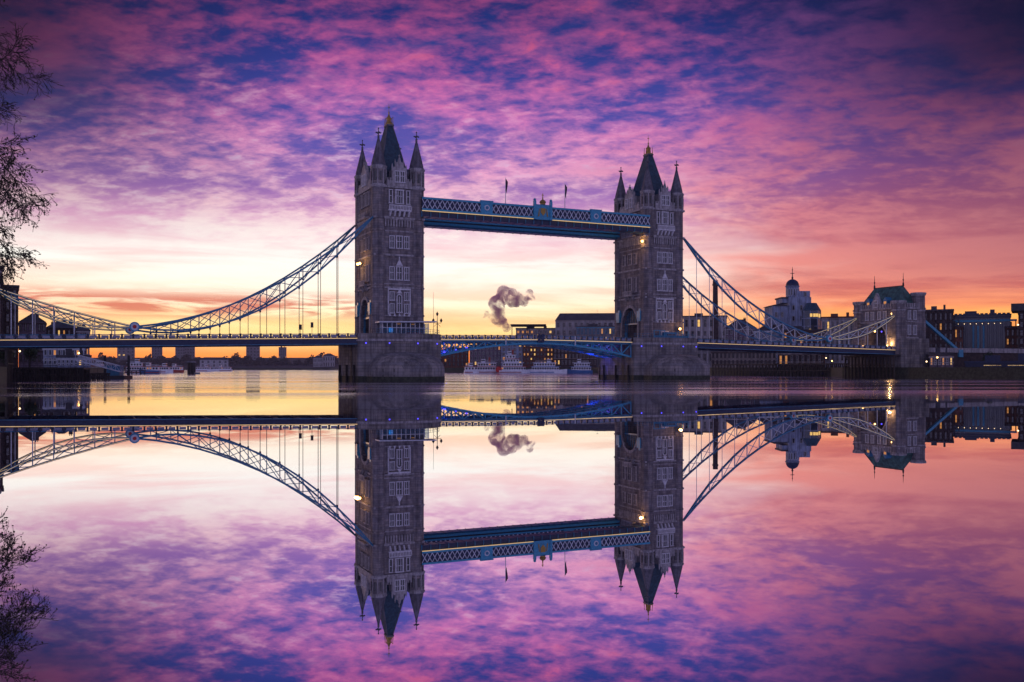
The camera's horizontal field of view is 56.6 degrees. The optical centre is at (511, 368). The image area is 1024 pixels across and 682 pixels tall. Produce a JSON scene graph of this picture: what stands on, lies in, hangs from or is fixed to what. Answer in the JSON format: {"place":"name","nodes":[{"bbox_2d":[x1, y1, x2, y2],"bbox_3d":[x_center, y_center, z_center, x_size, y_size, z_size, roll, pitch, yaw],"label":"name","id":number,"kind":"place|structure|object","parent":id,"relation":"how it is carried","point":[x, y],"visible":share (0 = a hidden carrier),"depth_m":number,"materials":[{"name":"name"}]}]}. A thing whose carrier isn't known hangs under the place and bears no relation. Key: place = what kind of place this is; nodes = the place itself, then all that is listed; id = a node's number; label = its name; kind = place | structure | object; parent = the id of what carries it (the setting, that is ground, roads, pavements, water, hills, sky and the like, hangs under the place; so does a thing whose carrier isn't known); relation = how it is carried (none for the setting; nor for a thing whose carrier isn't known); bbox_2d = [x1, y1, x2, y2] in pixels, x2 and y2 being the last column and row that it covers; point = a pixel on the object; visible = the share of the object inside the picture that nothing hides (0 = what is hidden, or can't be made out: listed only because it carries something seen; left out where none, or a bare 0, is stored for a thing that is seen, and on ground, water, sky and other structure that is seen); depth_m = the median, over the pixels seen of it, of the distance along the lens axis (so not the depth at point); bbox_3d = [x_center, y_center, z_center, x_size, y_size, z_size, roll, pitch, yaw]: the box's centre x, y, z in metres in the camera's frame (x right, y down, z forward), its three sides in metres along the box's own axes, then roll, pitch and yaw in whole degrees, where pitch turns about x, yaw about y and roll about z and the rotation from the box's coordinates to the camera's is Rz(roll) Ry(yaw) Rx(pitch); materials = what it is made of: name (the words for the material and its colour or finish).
{"place":"outdoors","nodes":[
{"label":"outdoors","id":0,"kind":"place"},
{"bbox_2d":[0,367,106,384],"bbox_3d":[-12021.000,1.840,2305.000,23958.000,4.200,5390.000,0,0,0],"label":"bank","id":1,"kind":"structure","parent":0,"point":[3,375],"depth_m":203.77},
{"bbox_2d":[0,269,3,366],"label":"stair tower","id":2,"kind":"structure","parent":1,"relation":"on","point":[1,320],"depth_m":297.30,"materials":[{"name":"brick"}]},
{"bbox_2d":[0,271,13,382],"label":"bridge gatehouse","id":3,"kind":"object","parent":1,"relation":"on","point":[9,363],"visible":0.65,"depth_m":215.06,"materials":[{"name":"stone"}]},
{"bbox_2d":[3,279,19,366],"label":"brick block","id":4,"kind":"structure","parent":1,"relation":"on","point":[7,322],"depth_m":302.80,"materials":[{"name":"brown brick"}]},
{"bbox_2d":[23,348,39,366],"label":"quay tree","id":5,"kind":"object","parent":1,"relation":"on","point":[31,353],"visible":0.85,"depth_m":267.30,"materials":[{"name":"black plant"}]},
{"bbox_2d":[0,0,64,310],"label":"plane tree","id":6,"kind":"object","parent":1,"relation":"on","point":[7,181],"visible":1,"depth_m":80.72,"materials":[{"name":"black plant"}]},
{"bbox_2d":[18,314,46,366],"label":"riverside house","id":7,"kind":"structure","parent":1,"relation":"on","point":[25,326],"depth_m":344.86,"materials":[{"name":"brick"}]},
{"bbox_2d":[46,318,76,338],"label":"riverside flats","id":8,"kind":"structure","parent":1,"relation":"on","point":[61,328],"depth_m":350.29,"materials":[{"name":"brick"}]},
{"bbox_2d":[42,348,84,366],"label":"glass boathouse","id":9,"kind":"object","parent":1,"relation":"on","point":[49,355],"visible":0.47,"depth_m":300.60,"materials":[{"name":"grey glass"}]},
{"bbox_2d":[56,348,91,366],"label":"glass boathouse","id":10,"kind":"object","parent":1,"relation":"on","point":[67,359],"visible":0.84,"depth_m":284.76,"materials":[{"name":"grey glass"}]},
{"bbox_2d":[76,324,90,354],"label":"riverside flats","id":11,"kind":"structure","parent":1,"relation":"on","point":[83,331],"depth_m":352.23,"materials":[{"name":"concrete"}]},
{"bbox_2d":[90,358,337,367],"bbox_3d":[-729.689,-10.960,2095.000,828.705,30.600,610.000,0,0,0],"label":"hill","id":12,"kind":"structure","parent":0,"point":[302,360],"depth_m":1929.64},
{"bbox_2d":[98,352,337,366],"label":"woodland","id":13,"kind":"object","parent":12,"relation":"on","point":[232,360],"visible":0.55,"depth_m":1942.49,"materials":[{"name":"green plant"}]},
{"bbox_2d":[0,370,1023,681],"bbox_3d":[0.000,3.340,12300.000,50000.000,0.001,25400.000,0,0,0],"label":"river","id":14,"kind":"structure","parent":0,"point":[270,526],"depth_m":19.66,"materials":[{"name":"liquid"}]},
{"bbox_2d":[13,363,89,380],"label":"timber jetty","id":15,"kind":"object","parent":14,"relation":"in","point":[50,373],"visible":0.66,"depth_m":241.22,"materials":[{"name":"wood"}]},
{"bbox_2d":[90,369,109,379],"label":"timber jetty","id":16,"kind":"object","parent":14,"relation":"in","point":[101,376],"visible":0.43,"depth_m":264.81,"materials":[{"name":"wood"}]},
{"bbox_2d":[91,355,132,378],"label":"pontoon","id":17,"kind":"object","parent":14,"relation":"on","point":[116,375],"visible":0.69,"depth_m":284.15,"materials":[{"name":"metal"}]},
{"bbox_2d":[75,354,122,371],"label":"gangway","id":18,"kind":"object","parent":17,"relation":"on","point":[91,359],"visible":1,"depth_m":282.22,"materials":[{"name":"white paint"}]},
{"bbox_2d":[125,357,142,371],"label":"workboat","id":19,"kind":"object","parent":14,"relation":"on","point":[136,364],"visible":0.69,"depth_m":598.38,"materials":[{"name":"white metal"}]},
{"bbox_2d":[139,363,160,373],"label":"launch","id":20,"kind":"object","parent":14,"relation":"on","point":[150,369],"visible":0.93,"depth_m":558.36,"materials":[{"name":"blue metal"}]},
{"bbox_2d":[156,363,172,372],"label":"launch","id":21,"kind":"object","parent":14,"relation":"on","point":[164,368],"visible":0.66,"depth_m":638.53,"materials":[{"name":"white metal"}]},
{"bbox_2d":[170,364,183,372],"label":"launch","id":22,"kind":"object","parent":14,"relation":"on","point":[178,369],"visible":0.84,"depth_m":698.42,"materials":[{"name":"white metal"}]},
{"bbox_2d":[187,361,199,373],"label":"mooring dolphin","id":23,"kind":"object","parent":14,"relation":"in","point":[191,368],"visible":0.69,"depth_m":518.85,"materials":[{"name":"concrete"}]},
{"bbox_2d":[196,365,214,371],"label":"launch","id":24,"kind":"object","parent":14,"relation":"on","point":[206,368],"visible":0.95,"depth_m":898.26,"materials":[{"name":"white metal"}]},
{"bbox_2d":[215,365,232,370],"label":"launch","id":25,"kind":"object","parent":14,"relation":"on","point":[223,368],"visible":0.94,"depth_m":998.36,"materials":[{"name":"white metal"}]},
{"bbox_2d":[338,333,444,381],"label":"bridge pier","id":26,"kind":"structure","parent":14,"relation":"in","point":[389,357],"depth_m":240.47,"materials":[{"name":"stone"}]},
{"bbox_2d":[0,333,357,348],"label":"side span deck","id":27,"kind":"structure","parent":26,"relation":"on","point":[173,340],"depth_m":225.11,"materials":[{"name":"metal"}]},
{"bbox_2d":[354,107,424,336],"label":"bridge tower","id":28,"kind":"structure","parent":26,"relation":"on","point":[389,189],"depth_m":247.59,"materials":[{"name":"stone"}]},
{"bbox_2d":[0,225,354,338],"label":"suspension chain","id":29,"kind":"object","parent":28,"relation":"hanging from","point":[129,331],"visible":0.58,"depth_m":240.67,"materials":[{"name":"blue paint"}]},
{"bbox_2d":[0,216,373,338],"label":"suspension chain","id":30,"kind":"object","parent":28,"relation":"hanging from","point":[134,326],"visible":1,"depth_m":226.82,"materials":[{"name":"blue paint"}]},
{"bbox_2d":[389,235,394,248],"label":"window","id":31,"kind":"structure","parent":28,"relation":"in","point":[391,237],"depth_m":246.00,"materials":[{"name":"grey glass"}]},
{"bbox_2d":[389,266,394,279],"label":"window","id":32,"kind":"structure","parent":28,"relation":"in","point":[391,268],"depth_m":246.00,"materials":[{"name":"grey glass"}]},
{"bbox_2d":[396,235,402,248],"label":"window","id":33,"kind":"structure","parent":28,"relation":"in","point":[399,239],"depth_m":246.72,"materials":[{"name":"grey glass"}]},
{"bbox_2d":[396,266,402,280],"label":"window","id":34,"kind":"structure","parent":28,"relation":"in","point":[399,269],"depth_m":246.78,"materials":[{"name":"grey glass"}]},
{"bbox_2d":[396,294,402,312],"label":"window","id":35,"kind":"structure","parent":28,"relation":"in","point":[399,297],"depth_m":246.72,"materials":[{"name":"grey glass"}]},
{"bbox_2d":[395,189,403,204],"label":"window","id":36,"kind":"structure","parent":28,"relation":"in","point":[399,193],"depth_m":246.78,"materials":[{"name":"grey glass"}]},
{"bbox_2d":[404,267,409,280],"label":"window","id":37,"kind":"structure","parent":28,"relation":"in","point":[406,269],"depth_m":247.57,"materials":[{"name":"grey glass"}]},
{"bbox_2d":[421,193,649,233],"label":"walkway","id":38,"kind":"structure","parent":28,"relation":"attached to","point":[541,214],"depth_m":262.27,"materials":[{"name":"blue paint"}]},
{"bbox_2d":[375,321,436,333],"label":"ticket pavilion","id":39,"kind":"structure","parent":26,"relation":"on","point":[396,326],"depth_m":243.76,"materials":[{"name":"glass"}]},
{"bbox_2d":[441,334,540,355],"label":"bascule leaf","id":40,"kind":"object","parent":26,"relation":"attached to","point":[475,341],"visible":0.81,"depth_m":259.13,"materials":[{"name":"metal"}]},
{"bbox_2d":[463,363,476,373],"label":"launch","id":41,"kind":"object","parent":14,"relation":"on","point":[470,368],"visible":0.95,"depth_m":580.62,"materials":[{"name":"white metal"}]},
{"bbox_2d":[475,354,498,372],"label":"passenger boat","id":42,"kind":"object","parent":14,"relation":"on","point":[483,366],"visible":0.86,"depth_m":593.91,"materials":[{"name":"white metal"}]},
{"bbox_2d":[496,350,531,372],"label":"passenger boat","id":43,"kind":"object","parent":14,"relation":"on","point":[511,364],"visible":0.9,"depth_m":587.34,"materials":[{"name":"white metal"}]},
{"bbox_2d":[530,359,566,373],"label":"passenger boat","id":44,"kind":"object","parent":14,"relation":"on","point":[547,367],"visible":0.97,"depth_m":583.73,"materials":[{"name":"white metal"}]},
{"bbox_2d":[567,359,592,372],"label":"passenger boat","id":45,"kind":"object","parent":14,"relation":"on","point":[578,367],"visible":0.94,"depth_m":591.76,"materials":[{"name":"white metal"}]},
{"bbox_2d":[598,337,709,379],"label":"bridge pier","id":46,"kind":"structure","parent":14,"relation":"in","point":[653,358],"depth_m":275.55,"materials":[{"name":"stone"}]},
{"bbox_2d":[514,334,632,357],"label":"bascule leaf","id":47,"kind":"object","parent":46,"relation":"attached to","point":[569,344],"visible":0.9,"depth_m":274.48,"materials":[{"name":"metal"}]},
{"bbox_2d":[654,330,688,337],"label":"entrance booth","id":48,"kind":"object","parent":46,"relation":"on","point":[667,334],"visible":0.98,"depth_m":279.13,"materials":[{"name":"blue paint"}]},
{"bbox_2d":[697,339,895,354],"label":"side span deck","id":49,"kind":"structure","parent":46,"relation":"attached to","point":[767,347],"depth_m":305.17,"materials":[{"name":"metal"}]},
{"bbox_2d":[712,363,847,376],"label":"timber jetty","id":50,"kind":"object","parent":14,"relation":"in","point":[812,371],"visible":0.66,"depth_m":387.29,"materials":[{"name":"brown wood"}]},
{"bbox_2d":[0,0,1023,366],"label":"sky","id":51,"kind":"structure","parent":0,"point":[197,154],"materials":[{"name":"purple"}]},
{"bbox_2d":[124,367,1023,379],"bbox_3d":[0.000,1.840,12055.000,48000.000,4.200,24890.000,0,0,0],"label":"bank","id":52,"kind":"structure","parent":0,"point":[966,372],"depth_m":313.27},
{"bbox_2d":[117,348,134,359],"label":"tower block","id":53,"kind":"structure","parent":52,"relation":"on","point":[122,353],"depth_m":2299.55,"materials":[{"name":"concrete"}]},
{"bbox_2d":[152,347,161,358],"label":"tower block","id":54,"kind":"structure","parent":52,"relation":"on","point":[156,351],"depth_m":2349.56,"materials":[{"name":"concrete"}]},
{"bbox_2d":[175,347,184,358],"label":"tower block","id":55,"kind":"structure","parent":52,"relation":"on","point":[179,352],"depth_m":2299.49,"materials":[{"name":"concrete"}]},
{"bbox_2d":[185,347,194,358],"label":"tower block","id":56,"kind":"structure","parent":52,"relation":"on","point":[190,351],"depth_m":2340.72,"materials":[{"name":"concrete"}]},
{"bbox_2d":[200,357,227,367],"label":"riverside house","id":57,"kind":"structure","parent":52,"relation":"on","point":[213,362],"depth_m":1820.50,"materials":[{"name":"grey brick"}]},
{"bbox_2d":[246,347,259,359],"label":"tower block","id":58,"kind":"structure","parent":52,"relation":"on","point":[253,353],"depth_m":2250.27,"materials":[{"name":"concrete"}]},
{"bbox_2d":[279,346,286,358],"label":"tower block","id":59,"kind":"structure","parent":52,"relation":"on","point":[282,352],"depth_m":2349.95,"materials":[{"name":"concrete"}]},
{"bbox_2d":[313,355,322,366],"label":"riverside house","id":60,"kind":"structure","parent":52,"relation":"on","point":[317,360],"depth_m":1850.00,"materials":[{"name":"grey stone"}]},
{"bbox_2d":[323,353,334,366],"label":"riverside house","id":61,"kind":"structure","parent":52,"relation":"on","point":[328,359],"depth_m":1860.23,"materials":[{"name":"grey brick"}]},
{"bbox_2d":[441,347,468,367],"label":"warehouse","id":62,"kind":"structure","parent":52,"relation":"on","point":[458,360],"depth_m":760.08,"materials":[{"name":"red brick"}]},
{"bbox_2d":[470,344,500,366],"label":"warehouse","id":63,"kind":"structure","parent":52,"relation":"on","point":[492,353],"depth_m":754.95,"materials":[{"name":"brick"}]},
{"bbox_2d":[501,345,522,365],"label":"warehouse","id":64,"kind":"structure","parent":52,"relation":"on","point":[518,352],"depth_m":750.00,"materials":[{"name":"grey brick"}]},
{"bbox_2d":[510,324,554,337],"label":"office block","id":65,"kind":"structure","parent":52,"relation":"on","point":[530,329],"depth_m":799.94,"materials":[{"name":"stone"}]},
{"bbox_2d":[523,336,552,367],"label":"warehouse","id":66,"kind":"structure","parent":52,"relation":"on","point":[531,354],"depth_m":748.01,"materials":[{"name":"red brick"}]},
{"bbox_2d":[553,337,596,367],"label":"warehouse","id":67,"kind":"structure","parent":52,"relation":"on","point":[565,359],"depth_m":744.24,"materials":[{"name":"brick"}]},
{"bbox_2d":[555,313,614,339],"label":"wharf building","id":68,"kind":"structure","parent":52,"relation":"on","point":[566,324],"depth_m":791.27,"materials":[{"name":"brick"}]},
{"bbox_2d":[576,323,614,367],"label":"terrace restaurant","id":69,"kind":"structure","parent":52,"relation":"on","point":[592,330],"depth_m":770.27,"materials":[{"name":"concrete"}]},
{"bbox_2d":[683,312,726,367],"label":"customs house","id":70,"kind":"structure","parent":52,"relation":"on","point":[689,324],"depth_m":519.95,"materials":[{"name":"stone"}]},
{"bbox_2d":[712,280,717,339],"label":"brick chimney","id":71,"kind":"object","parent":52,"relation":"on","point":[715,292],"visible":0.59,"depth_m":468.91,"materials":[{"name":"brick"}]},
{"bbox_2d":[724,318,755,343],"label":"warehouse","id":72,"kind":"structure","parent":52,"relation":"on","point":[729,333],"depth_m":510.60,"materials":[{"name":"brick"}]},
{"bbox_2d":[710,351,775,367],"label":"riverside arcade","id":73,"kind":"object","parent":52,"relation":"on","point":[726,357],"visible":0.83,"depth_m":440.09,"materials":[{"name":"stone"}]},
{"bbox_2d":[754,324,777,366],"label":"warehouse","id":74,"kind":"structure","parent":52,"relation":"on","point":[763,328],"depth_m":499.94,"materials":[{"name":"brick"}]},
{"bbox_2d":[764,267,810,340],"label":"domed building","id":75,"kind":"structure","parent":52,"relation":"on","point":[788,308],"depth_m":520.00,"materials":[{"name":"grey stone"}]},
{"bbox_2d":[777,353,822,366],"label":"riverside arcade","id":76,"kind":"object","parent":52,"relation":"on","point":[796,358],"visible":0.66,"depth_m":400.06,"materials":[{"name":"stone"}]},
{"bbox_2d":[782,325,825,362],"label":"warehouse","id":77,"kind":"structure","parent":52,"relation":"on","point":[812,330],"depth_m":469.80,"materials":[{"name":"grey brick"}]},
{"bbox_2d":[801,303,820,328],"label":"glass block","id":78,"kind":"structure","parent":52,"relation":"on","point":[810,314],"depth_m":501.58,"materials":[{"name":"grey glass"}]},
{"bbox_2d":[821,312,853,366],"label":"warehouse","id":79,"kind":"structure","parent":52,"relation":"on","point":[831,321],"depth_m":470.36,"materials":[{"name":"red brick"}]},
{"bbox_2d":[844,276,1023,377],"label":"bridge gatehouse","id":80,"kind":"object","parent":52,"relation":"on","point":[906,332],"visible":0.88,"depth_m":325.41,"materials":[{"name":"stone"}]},
{"bbox_2d":[925,305,953,347],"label":"brick block","id":81,"kind":"structure","parent":52,"relation":"on","point":[940,321],"depth_m":399.82,"materials":[{"name":"brown brick"}]},
{"bbox_2d":[928,346,953,366],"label":"quay restaurant","id":82,"kind":"structure","parent":52,"relation":"on","point":[945,359],"depth_m":317.97,"materials":[{"name":"brick"}]},
{"bbox_2d":[953,319,963,347],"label":"office block","id":83,"kind":"structure","parent":52,"relation":"on","point":[958,336],"depth_m":397.61,"materials":[{"name":"red brick"}]},
{"bbox_2d":[953,309,1016,348],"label":"glass office","id":84,"kind":"structure","parent":52,"relation":"on","point":[982,330],"depth_m":404.04,"materials":[{"name":"blue paint"}]},
{"bbox_2d":[963,313,965,347],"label":"window","id":85,"kind":"structure","parent":84,"relation":"in","point":[964,323],"depth_m":407.57,"materials":[{"name":"blue glass"}]},
{"bbox_2d":[967,313,970,347],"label":"window","id":86,"kind":"structure","parent":84,"relation":"in","point":[968,323],"depth_m":406.87,"materials":[{"name":"glass"}]},
{"bbox_2d":[971,313,974,347],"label":"window","id":87,"kind":"structure","parent":84,"relation":"in","point":[973,323],"depth_m":405.98,"materials":[{"name":"blue glass"}]},
{"bbox_2d":[980,313,982,347],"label":"window","id":88,"kind":"structure","parent":84,"relation":"in","point":[981,325],"depth_m":404.60,"materials":[{"name":"glass"}]},
{"bbox_2d":[985,313,987,347],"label":"window","id":89,"kind":"structure","parent":84,"relation":"in","point":[986,323],"depth_m":403.81,"materials":[{"name":"grey glass"}]},
{"bbox_2d":[989,313,991,347],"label":"window","id":90,"kind":"structure","parent":84,"relation":"in","point":[990,323],"depth_m":403.12,"materials":[{"name":"glass"}]},
{"bbox_2d":[994,313,996,347],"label":"window","id":91,"kind":"structure","parent":84,"relation":"in","point":[995,325],"depth_m":402.33,"materials":[{"name":"glass"}]},
{"bbox_2d":[998,313,1000,348],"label":"window","id":92,"kind":"structure","parent":84,"relation":"in","point":[999,325],"depth_m":401.64,"materials":[{"name":"grey glass"}]},
{"bbox_2d":[1002,313,1004,348],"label":"window","id":93,"kind":"structure","parent":84,"relation":"in","point":[1003,322],"depth_m":400.96,"materials":[{"name":"grey glass"}]},
{"bbox_2d":[964,353,1023,366],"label":"quay pavilion","id":94,"kind":"structure","parent":52,"relation":"on","point":[992,361],"depth_m":313.57,"materials":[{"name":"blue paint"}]},
{"bbox_2d":[1004,321,1017,348],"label":"office block","id":95,"kind":"structure","parent":52,"relation":"on","point":[1011,336],"depth_m":398.03,"materials":[{"name":"red brick"}]},
{"bbox_2d":[1011,303,1023,348],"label":"balcony tower","id":96,"kind":"structure","parent":52,"relation":"on","point":[1018,308],"depth_m":382.69,"materials":[{"name":"brick"}]},
{"bbox_2d":[613,138,684,341],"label":"bridge tower","id":97,"kind":"structure","parent":0,"point":[648,297],"depth_m":283.06,"materials":[{"name":"stone"}]},
{"bbox_2d":[424,218,619,239],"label":"walkway","id":98,"kind":"structure","parent":97,"relation":"attached to","point":[507,228],"depth_m":278.65,"materials":[{"name":"blue paint"}]},
{"bbox_2d":[627,277,631,292],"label":"window","id":99,"kind":"structure","parent":97,"relation":"in","point":[629,280],"depth_m":286.83,"materials":[{"name":"grey glass"}]},
{"bbox_2d":[662,252,667,263],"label":"window","id":100,"kind":"structure","parent":97,"relation":"in","point":[664,254],"depth_m":281.63,"materials":[{"name":"grey glass"}]},
{"bbox_2d":[662,279,667,290],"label":"window","id":101,"kind":"structure","parent":97,"relation":"in","point":[664,281],"depth_m":281.63,"materials":[{"name":"grey glass"}]},
{"bbox_2d":[662,303,667,319],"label":"window","id":102,"kind":"structure","parent":97,"relation":"in","point":[664,307],"depth_m":281.63,"materials":[{"name":"grey glass"}]},
{"bbox_2d":[661,211,668,224],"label":"window","id":103,"kind":"structure","parent":97,"relation":"in","point":[664,215],"depth_m":281.76,"materials":[{"name":"grey glass"}]},
{"bbox_2d":[683,277,855,352],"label":"suspension chain","id":104,"kind":"object","parent":97,"relation":"hanging from","point":[746,324],"visible":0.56,"depth_m":315.15,"materials":[{"name":"blue paint"}]},
{"bbox_2d":[683,239,962,356],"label":"suspension chain","id":105,"kind":"object","parent":97,"relation":"hanging from","point":[827,338],"visible":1,"depth_m":298.84,"materials":[{"name":"blue paint"}]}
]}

